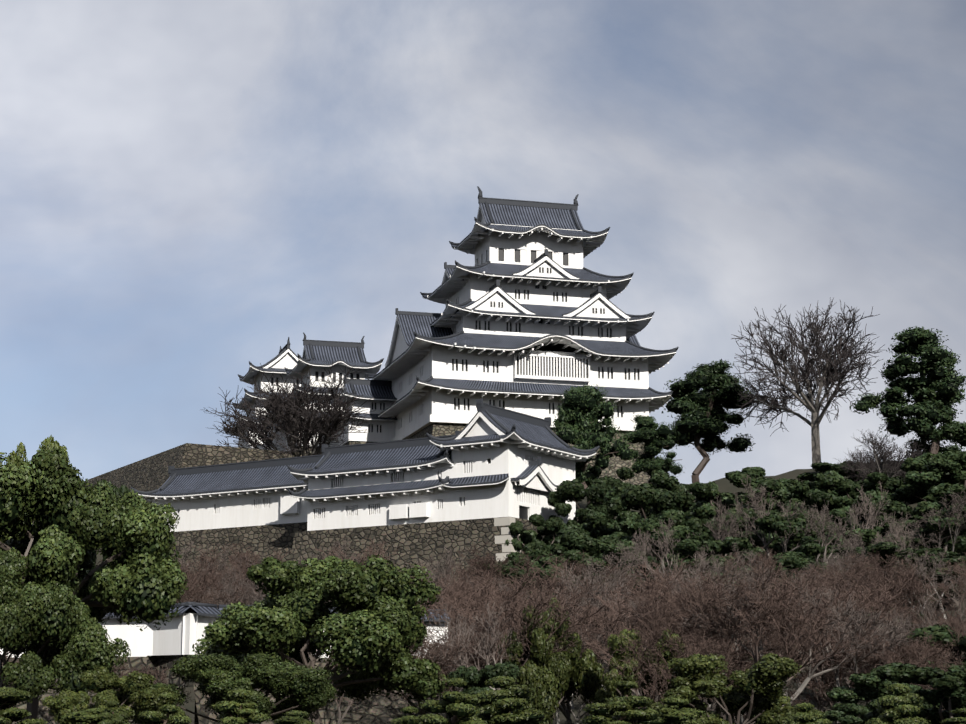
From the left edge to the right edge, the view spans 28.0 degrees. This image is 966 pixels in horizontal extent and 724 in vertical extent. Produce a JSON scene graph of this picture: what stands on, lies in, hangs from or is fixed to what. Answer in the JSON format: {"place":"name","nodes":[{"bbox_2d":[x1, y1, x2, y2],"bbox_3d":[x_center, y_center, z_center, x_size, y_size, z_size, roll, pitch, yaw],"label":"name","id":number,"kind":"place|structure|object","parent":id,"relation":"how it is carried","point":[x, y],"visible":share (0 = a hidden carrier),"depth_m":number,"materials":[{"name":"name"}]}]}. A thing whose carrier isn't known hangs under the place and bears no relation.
{"place":"outdoors","nodes":[
{"label":"outdoors","id":0,"kind":"place"},
{"bbox_2d":[226,337,301,448],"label":"castle turret","id":1,"kind":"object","parent":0,"point":[286,357],"visible":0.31,"depth_m":334.55,"materials":[{"name":"paint"}]},
{"bbox_2d":[0,0,965,483],"label":"sky","id":2,"kind":"structure","parent":0,"point":[190,189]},
{"bbox_2d":[32,461,965,723],"bbox_3d":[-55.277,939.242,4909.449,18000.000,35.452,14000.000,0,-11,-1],"label":"terrain","id":3,"kind":"structure","parent":0,"point":[724,484],"depth_m":150.68,"materials":[{"name":"brown soil"}]},
{"bbox_2d":[0,686,46,723],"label":"garden pine","id":4,"kind":"object","parent":3,"relation":"on","point":[10,698],"visible":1,"depth_m":58.05,"materials":[{"name":"green plant"}]},
{"bbox_2d":[0,435,69,551],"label":"autumn tree","id":5,"kind":"object","parent":3,"relation":"on","point":[47,443],"visible":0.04,"depth_m":160.38,"materials":[{"name":"green plant"}]},
{"bbox_2d":[0,547,130,709],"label":"camphor tree","id":6,"kind":"object","parent":3,"relation":"on","point":[50,631],"visible":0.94,"depth_m":68.22,"materials":[{"name":"green plant"}]},
{"bbox_2d":[0,448,189,718],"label":"camphor tree","id":7,"kind":"object","parent":3,"relation":"on","point":[139,574],"visible":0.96,"depth_m":73.43,"materials":[{"name":"green plant"}]},
{"bbox_2d":[41,666,189,723],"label":"camphor tree","id":8,"kind":"object","parent":3,"relation":"on","point":[106,685],"visible":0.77,"depth_m":65.92,"materials":[{"name":"green plant"}]},
{"bbox_2d":[137,692,191,723],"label":"garden pine","id":9,"kind":"object","parent":3,"relation":"on","point":[153,717],"visible":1,"depth_m":57.95,"materials":[{"name":"green plant"}]},
{"bbox_2d":[82,443,320,494],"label":"terrace stone wall","id":10,"kind":"structure","parent":3,"relation":"on","point":[150,473],"depth_m":255.05,"materials":[{"name":"stone"}]},
{"bbox_2d":[176,564,249,686],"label":"bare cherry","id":11,"kind":"object","parent":3,"relation":"on","point":[223,597],"visible":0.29,"depth_m":147.61,"materials":[{"name":"brown plant"}]},
{"bbox_2d":[181,541,260,603],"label":"bare cherry","id":12,"kind":"object","parent":3,"relation":"on","point":[213,560],"visible":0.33,"depth_m":167.37,"materials":[{"name":"brown plant"}]},
{"bbox_2d":[0,602,451,723],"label":"plaster wall","id":13,"kind":"structure","parent":3,"relation":"on","point":[176,638],"depth_m":109.97,"materials":[{"name":"white paint"}]},
{"bbox_2d":[211,689,271,723],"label":"garden pine","id":14,"kind":"object","parent":3,"relation":"on","point":[233,712],"visible":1,"depth_m":54.54,"materials":[{"name":"green plant"}]},
{"bbox_2d":[146,653,337,723],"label":"camphor tree","id":15,"kind":"object","parent":3,"relation":"on","point":[288,686],"visible":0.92,"depth_m":75.63,"materials":[{"name":"green plant"}]},
{"bbox_2d":[203,363,375,457],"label":"bare tree","id":16,"kind":"object","parent":3,"relation":"on","point":[297,428],"visible":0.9,"depth_m":258.81,"materials":[{"name":"brown plant"}]},
{"bbox_2d":[182,555,449,723],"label":"camphor tree","id":17,"kind":"object","parent":3,"relation":"on","point":[374,630],"visible":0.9,"depth_m":83.44,"materials":[{"name":"green plant"}]},
{"bbox_2d":[271,332,383,453],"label":"castle turret","id":18,"kind":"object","parent":3,"relation":"on","point":[319,356],"visible":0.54,"depth_m":305.96,"materials":[{"name":"tile"}]},
{"bbox_2d":[168,517,555,596],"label":"stone wall","id":19,"kind":"structure","parent":3,"relation":"on","point":[414,542],"depth_m":207.46,"materials":[{"name":"grey stone"}]},
{"bbox_2d":[130,454,321,531],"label":"wing","id":20,"kind":"structure","parent":19,"relation":"on","point":[241,494],"depth_m":226.04,"materials":[{"name":"white paint"}]},
{"bbox_2d":[287,431,460,530],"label":"gallery","id":21,"kind":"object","parent":19,"relation":"on","point":[396,482],"visible":0.85,"depth_m":209.34,"materials":[{"name":"paint"}]},
{"bbox_2d":[426,399,599,522],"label":"corner turret","id":22,"kind":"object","parent":19,"relation":"on","point":[508,463],"visible":0.98,"depth_m":203.10,"materials":[{"name":"paint"}]},
{"bbox_2d":[329,376,396,445],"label":"castle building","id":23,"kind":"structure","parent":3,"relation":"on","point":[383,397],"depth_m":289.23,"materials":[{"name":"paint"}]},
{"bbox_2d":[377,606,482,714],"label":"bare cherry","id":24,"kind":"object","parent":3,"relation":"on","point":[437,658],"visible":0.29,"depth_m":88.05,"materials":[{"name":"brown plant"}]},
{"bbox_2d":[414,678,485,723],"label":"garden pine","id":25,"kind":"object","parent":3,"relation":"on","point":[457,707],"visible":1,"depth_m":56.55,"materials":[{"name":"green plant"}]},
{"bbox_2d":[419,600,512,689],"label":"bare cherry","id":26,"kind":"object","parent":3,"relation":"on","point":[486,633],"visible":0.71,"depth_m":90.85,"materials":[{"name":"brown plant"}]},
{"bbox_2d":[413,616,519,692],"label":"bare cherry","id":27,"kind":"object","parent":3,"relation":"on","point":[471,661],"visible":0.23,"depth_m":92.65,"materials":[{"name":"brown plant"}]},
{"bbox_2d":[446,662,524,714],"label":"pine","id":28,"kind":"object","parent":3,"relation":"on","point":[473,678],"visible":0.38,"depth_m":76.97,"materials":[{"name":"green plant"}]},
{"bbox_2d":[453,540,544,601],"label":"bare cherry","id":29,"kind":"object","parent":3,"relation":"on","point":[481,565],"visible":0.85,"depth_m":155.66,"materials":[{"name":"brown plant"}]},
{"bbox_2d":[418,567,581,668],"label":"bare cherry","id":30,"kind":"object","parent":3,"relation":"on","point":[452,602],"visible":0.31,"depth_m":105.07,"materials":[{"name":"brown plant"}]},
{"bbox_2d":[460,676,549,723],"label":"garden pine","id":31,"kind":"object","parent":3,"relation":"on","point":[502,703],"visible":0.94,"depth_m":60.28,"materials":[{"name":"green plant"}]},
{"bbox_2d":[365,186,678,484],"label":"keep","id":32,"kind":"structure","parent":3,"relation":"on","point":[532,319],"depth_m":277.71,"materials":[{"name":"white paint"}]},
{"bbox_2d":[443,576,602,658],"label":"bare cherry","id":33,"kind":"object","parent":3,"relation":"on","point":[507,616],"visible":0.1,"depth_m":99.12,"materials":[{"name":"brown plant"}]},
{"bbox_2d":[426,555,634,655],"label":"bare cherry","id":34,"kind":"object","parent":3,"relation":"on","point":[552,582],"visible":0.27,"depth_m":106.02,"materials":[{"name":"brown plant"}]},
{"bbox_2d":[462,564,606,689],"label":"bare cherry","id":35,"kind":"object","parent":3,"relation":"on","point":[514,595],"visible":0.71,"depth_m":91.85,"materials":[{"name":"brown plant"}]},
{"bbox_2d":[505,513,576,564],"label":"evergreen","id":36,"kind":"object","parent":3,"relation":"on","point":[552,525],"visible":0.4,"depth_m":198.17,"materials":[{"name":"green plant"}]},
{"bbox_2d":[504,549,589,598],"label":"pine tree","id":37,"kind":"object","parent":3,"relation":"on","point":[534,554],"visible":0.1,"depth_m":179.57,"materials":[{"name":"green plant"}]},
{"bbox_2d":[498,597,603,723],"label":"bush","id":38,"kind":"object","parent":3,"relation":"on","point":[549,676],"visible":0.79,"depth_m":92.33,"materials":[{"name":"green plant"}]},
{"bbox_2d":[521,554,630,690],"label":"bare cherry","id":39,"kind":"object","parent":3,"relation":"on","point":[597,579],"visible":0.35,"depth_m":118.42,"materials":[{"name":"brown plant"}]},
{"bbox_2d":[533,479,624,556],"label":"evergreen","id":40,"kind":"object","parent":3,"relation":"on","point":[574,490],"visible":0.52,"depth_m":201.87,"materials":[{"name":"green plant"}]},
{"bbox_2d":[549,512,638,592],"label":"pine tree","id":41,"kind":"object","parent":3,"relation":"on","point":[581,537],"visible":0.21,"depth_m":181.75,"materials":[{"name":"green plant"}]},
{"bbox_2d":[551,384,638,503],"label":"pine","id":42,"kind":"object","parent":3,"relation":"on","point":[581,413],"visible":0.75,"depth_m":224.49,"materials":[{"name":"green plant"}]},
{"bbox_2d":[564,544,644,608],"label":"bare cherry","id":43,"kind":"object","parent":3,"relation":"on","point":[627,570],"visible":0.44,"depth_m":139.89,"materials":[{"name":"brown plant"}]},
{"bbox_2d":[580,680,661,723],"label":"garden pine","id":44,"kind":"object","parent":3,"relation":"on","point":[600,713],"visible":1,"depth_m":56.36,"materials":[{"name":"green plant"}]},
{"bbox_2d":[590,467,651,523],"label":"evergreen","id":45,"kind":"object","parent":3,"relation":"on","point":[622,473],"visible":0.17,"depth_m":212.94,"materials":[{"name":"green plant"}]},
{"bbox_2d":[538,561,712,708],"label":"bare cherry","id":46,"kind":"object","parent":3,"relation":"on","point":[623,604],"visible":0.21,"depth_m":102.82,"materials":[{"name":"brown plant"}]},
{"bbox_2d":[581,539,670,606],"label":"hill evergreen","id":47,"kind":"object","parent":3,"relation":"on","point":[608,548],"visible":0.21,"depth_m":163.84,"materials":[{"name":"green plant"}]},
{"bbox_2d":[589,629,684,716],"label":"round tree","id":48,"kind":"object","parent":3,"relation":"on","point":[608,682],"visible":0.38,"depth_m":89.48,"materials":[{"name":"green plant"}]},
{"bbox_2d":[595,483,685,595],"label":"pine tree","id":49,"kind":"object","parent":3,"relation":"on","point":[621,500],"visible":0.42,"depth_m":184.33,"materials":[{"name":"green plant"}]},
{"bbox_2d":[615,519,679,577],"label":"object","id":50,"kind":"object","parent":3,"relation":"on","point":[644,547],"visible":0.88,"depth_m":162.74,"materials":[{"name":"brown plant"}]},
{"bbox_2d":[620,414,683,483],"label":"pine tree","id":51,"kind":"object","parent":3,"relation":"on","point":[657,442],"visible":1,"depth_m":225.77,"materials":[{"name":"green plant"}]},
{"bbox_2d":[553,555,752,702],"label":"bare cherry","id":52,"kind":"object","parent":3,"relation":"on","point":[644,619],"visible":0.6,"depth_m":95.99,"materials":[{"name":"brown plant"}]},
{"bbox_2d":[616,469,695,522],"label":"pine tree","id":53,"kind":"object","parent":3,"relation":"on","point":[662,479],"visible":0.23,"depth_m":196.54,"materials":[{"name":"green plant"}]},
{"bbox_2d":[603,639,714,707],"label":"bare cherry","id":54,"kind":"object","parent":3,"relation":"on","point":[653,687],"visible":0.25,"depth_m":88.48,"materials":[{"name":"brown plant"}]},
{"bbox_2d":[616,509,715,590],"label":"pine tree","id":55,"kind":"object","parent":3,"relation":"on","point":[629,526],"visible":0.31,"depth_m":173.04,"materials":[{"name":"green plant"}]},
{"bbox_2d":[642,696,707,723],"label":"garden pine","id":56,"kind":"object","parent":3,"relation":"on","point":[683,715],"visible":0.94,"depth_m":58.88,"materials":[{"name":"green plant"}]},
{"bbox_2d":[610,603,748,705],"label":"bare cherry","id":57,"kind":"object","parent":3,"relation":"on","point":[705,650],"visible":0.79,"depth_m":88.59,"materials":[{"name":"brown plant"}]},
{"bbox_2d":[646,482,744,561],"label":"pine tree","id":58,"kind":"object","parent":3,"relation":"on","point":[700,491],"visible":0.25,"depth_m":185.43,"materials":[{"name":"green plant"}]},
{"bbox_2d":[656,564,750,654],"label":"bare cherry","id":59,"kind":"object","parent":3,"relation":"on","point":[708,590],"visible":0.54,"depth_m":96.83,"materials":[{"name":"brown plant"}]},
{"bbox_2d":[659,359,757,482],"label":"pine tree","id":60,"kind":"object","parent":3,"relation":"on","point":[705,416],"visible":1,"depth_m":236.10,"materials":[{"name":"green plant"}]},
{"bbox_2d":[628,577,788,716],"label":"bare cherry","id":61,"kind":"object","parent":3,"relation":"on","point":[718,712],"visible":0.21,"depth_m":96.66,"materials":[{"name":"brown plant"}]},
{"bbox_2d":[668,537,772,591],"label":"pine tree","id":62,"kind":"object","parent":3,"relation":"on","point":[688,547],"visible":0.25,"depth_m":160.29,"materials":[{"name":"green plant"}]},
{"bbox_2d":[640,653,801,723],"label":"round tree","id":63,"kind":"object","parent":3,"relation":"on","point":[759,686],"visible":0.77,"depth_m":80.91,"materials":[{"name":"green plant"}]},
{"bbox_2d":[686,491,755,555],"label":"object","id":64,"kind":"object","parent":3,"relation":"on","point":[726,523],"visible":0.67,"depth_m":166.96,"materials":[{"name":"brown plant"}]},
{"bbox_2d":[660,567,809,710],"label":"bare cherry","id":65,"kind":"object","parent":3,"relation":"on","point":[716,601],"visible":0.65,"depth_m":92.57,"materials":[{"name":"brown plant"}]},
{"bbox_2d":[692,472,796,556],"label":"pine tree","id":66,"kind":"object","parent":3,"relation":"on","point":[702,509],"visible":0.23,"depth_m":186.80,"materials":[{"name":"green plant"}]},
{"bbox_2d":[713,513,816,574],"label":"pine tree","id":67,"kind":"object","parent":3,"relation":"on","point":[770,523],"visible":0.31,"depth_m":169.66,"materials":[{"name":"green plant"}]},
{"bbox_2d":[726,474,834,558],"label":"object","id":68,"kind":"object","parent":3,"relation":"on","point":[764,512],"visible":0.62,"depth_m":170.72,"materials":[{"name":"brown plant"}]},
{"bbox_2d":[736,478,839,566],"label":"pine tree","id":69,"kind":"object","parent":3,"relation":"on","point":[800,490],"visible":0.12,"depth_m":183.98,"materials":[{"name":"green plant"}]},
{"bbox_2d":[706,556,875,723],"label":"bare cherry","id":70,"kind":"object","parent":3,"relation":"on","point":[791,630],"visible":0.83,"depth_m":90.56,"materials":[{"name":"brown plant"}]},
{"bbox_2d":[676,552,916,705],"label":"bare cherry","id":71,"kind":"object","parent":3,"relation":"on","point":[809,677],"visible":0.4,"depth_m":92.06,"materials":[{"name":"brown plant"}]},
{"bbox_2d":[730,297,883,463],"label":"tall bare tree","id":72,"kind":"object","parent":3,"relation":"on","point":[833,371],"visible":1,"depth_m":228.17,"materials":[{"name":"brown plant"}]},
{"bbox_2d":[785,702,831,723],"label":"garden pine","id":73,"kind":"object","parent":3,"relation":"on","point":[807,714],"visible":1,"depth_m":55.28,"materials":[{"name":"green plant"}]},
{"bbox_2d":[767,543,861,603],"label":"pine tree","id":74,"kind":"object","parent":3,"relation":"on","point":[796,560],"visible":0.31,"depth_m":156.56,"materials":[{"name":"green plant"}]},
{"bbox_2d":[784,561,848,692],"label":"bare cherry","id":75,"kind":"object","parent":3,"relation":"on","point":[827,581],"visible":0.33,"depth_m":119.12,"materials":[{"name":"brown plant"}]},
{"bbox_2d":[771,470,887,556],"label":"pine tree","id":76,"kind":"object","parent":3,"relation":"on","point":[829,479],"visible":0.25,"depth_m":182.11,"materials":[{"name":"green plant"}]},
{"bbox_2d":[783,521,888,581],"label":"pine tree","id":77,"kind":"object","parent":3,"relation":"on","point":[869,535],"visible":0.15,"depth_m":165.09,"materials":[{"name":"green plant"}]},
{"bbox_2d":[810,500,864,574],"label":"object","id":78,"kind":"object","parent":3,"relation":"on","point":[851,540],"visible":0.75,"depth_m":161.90,"materials":[{"name":"brown plant"}]},
{"bbox_2d":[766,562,912,711],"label":"bare cherry","id":79,"kind":"object","parent":3,"relation":"on","point":[823,707],"visible":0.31,"depth_m":99.84,"materials":[{"name":"brown plant"}]},
{"bbox_2d":[769,569,923,688],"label":"bare cherry","id":80,"kind":"object","parent":3,"relation":"on","point":[873,603],"visible":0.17,"depth_m":100.70,"materials":[{"name":"brown plant"}]},
{"bbox_2d":[792,625,901,723],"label":"bare cherry","id":81,"kind":"object","parent":3,"relation":"on","point":[849,664],"visible":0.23,"depth_m":94.25,"materials":[{"name":"brown plant"}]},
{"bbox_2d":[797,461,896,493],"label":"pine tree","id":82,"kind":"object","parent":3,"relation":"on","point":[820,467],"visible":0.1,"depth_m":197.59,"materials":[{"name":"green plant"}]},
{"bbox_2d":[816,702,878,723],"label":"tree","id":83,"kind":"object","parent":3,"relation":"on","point":[852,713],"visible":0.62,"depth_m":71.82,"materials":[{"name":"green plant"}]},
{"bbox_2d":[785,572,930,722],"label":"bare cherry","id":84,"kind":"object","parent":3,"relation":"on","point":[859,642],"visible":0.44,"depth_m":92.03,"materials":[{"name":"brown plant"}]},
{"bbox_2d":[825,481,892,547],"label":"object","id":85,"kind":"object","parent":3,"relation":"on","point":[870,512],"visible":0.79,"depth_m":167.40,"materials":[{"name":"brown plant"}]},
{"bbox_2d":[822,472,927,534],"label":"pine tree","id":86,"kind":"object","parent":3,"relation":"on","point":[892,485],"visible":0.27,"depth_m":182.57,"materials":[{"name":"green plant"}]},
{"bbox_2d":[838,547,918,622],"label":"bare cherry","id":87,"kind":"object","parent":3,"relation":"on","point":[898,570],"visible":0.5,"depth_m":117.30,"materials":[{"name":"brown plant"}]},
{"bbox_2d":[834,429,929,480],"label":"bare tree","id":88,"kind":"object","parent":3,"relation":"on","point":[873,458],"visible":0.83,"depth_m":195.58,"materials":[{"name":"brown plant"}]},
{"bbox_2d":[827,668,940,723],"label":"pine","id":89,"kind":"object","parent":3,"relation":"on","point":[872,685],"visible":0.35,"depth_m":82.78,"materials":[{"name":"green plant"}]},
{"bbox_2d":[823,541,957,607],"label":"pine tree","id":90,"kind":"object","parent":3,"relation":"on","point":[884,550],"visible":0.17,"depth_m":153.11,"materials":[{"name":"green plant"}]},
{"bbox_2d":[845,560,939,646],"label":"bare cherry","id":91,"kind":"object","parent":3,"relation":"on","point":[913,589],"visible":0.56,"depth_m":110.37,"materials":[{"name":"brown plant"}]},
{"bbox_2d":[864,683,930,723],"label":"garden pine","id":92,"kind":"object","parent":3,"relation":"on","point":[901,706],"visible":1,"depth_m":55.66,"materials":[{"name":"green plant"}]},
{"bbox_2d":[871,511,923,608],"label":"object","id":93,"kind":"object","parent":3,"relation":"on","point":[897,536],"visible":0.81,"depth_m":153.95,"materials":[{"name":"brown plant"}]},
{"bbox_2d":[842,614,953,701],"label":"bare cherry","id":94,"kind":"object","parent":3,"relation":"on","point":[902,644],"visible":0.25,"depth_m":91.93,"materials":[{"name":"brown plant"}]},
{"bbox_2d":[849,326,965,457],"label":"pine","id":95,"kind":"object","parent":3,"relation":"on","point":[929,409],"visible":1,"depth_m":211.15,"materials":[{"name":"green plant"}]},
{"bbox_2d":[865,592,949,710],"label":"bare cherry","id":96,"kind":"object","parent":3,"relation":"on","point":[918,613],"visible":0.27,"depth_m":99.19,"materials":[{"name":"brown plant"}]},
{"bbox_2d":[855,630,965,709],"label":"bare cherry","id":97,"kind":"object","parent":3,"relation":"on","point":[893,658],"visible":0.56,"depth_m":89.95,"materials":[{"name":"brown plant"}]},
{"bbox_2d":[858,457,963,527],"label":"pine tree","id":98,"kind":"object","parent":3,"relation":"on","point":[933,474],"visible":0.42,"depth_m":180.02,"materials":[{"name":"green plant"}]},
{"bbox_2d":[860,662,965,723],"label":"pine","id":99,"kind":"object","parent":3,"relation":"on","point":[949,693],"visible":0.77,"depth_m":75.65,"materials":[{"name":"green plant"}]},
{"bbox_2d":[864,624,965,709],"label":"tree","id":100,"kind":"object","parent":3,"relation":"on","point":[942,634],"visible":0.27,"depth_m":93.58,"materials":[{"name":"green plant"}]},
{"bbox_2d":[880,501,965,584],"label":"pine tree","id":101,"kind":"object","parent":3,"relation":"on","point":[924,509],"visible":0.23,"depth_m":164.75,"materials":[{"name":"green plant"}]},
{"bbox_2d":[885,548,965,605],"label":"pine tree","id":102,"kind":"object","parent":3,"relation":"on","point":[948,555],"visible":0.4,"depth_m":150.96,"materials":[{"name":"green plant"}]},
{"bbox_2d":[895,451,965,533],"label":"pine tree","id":103,"kind":"object","parent":3,"relation":"on","point":[959,476],"visible":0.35,"depth_m":180.62,"materials":[{"name":"green plant"}]},
{"bbox_2d":[905,487,965,551],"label":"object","id":104,"kind":"object","parent":3,"relation":"on","point":[938,515],"visible":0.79,"depth_m":160.99,"materials":[{"name":"brown plant"}]},
{"bbox_2d":[911,482,965,551],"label":"pine tree","id":105,"kind":"object","parent":3,"relation":"on","point":[941,488],"visible":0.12,"depth_m":174.67,"materials":[{"name":"green plant"}]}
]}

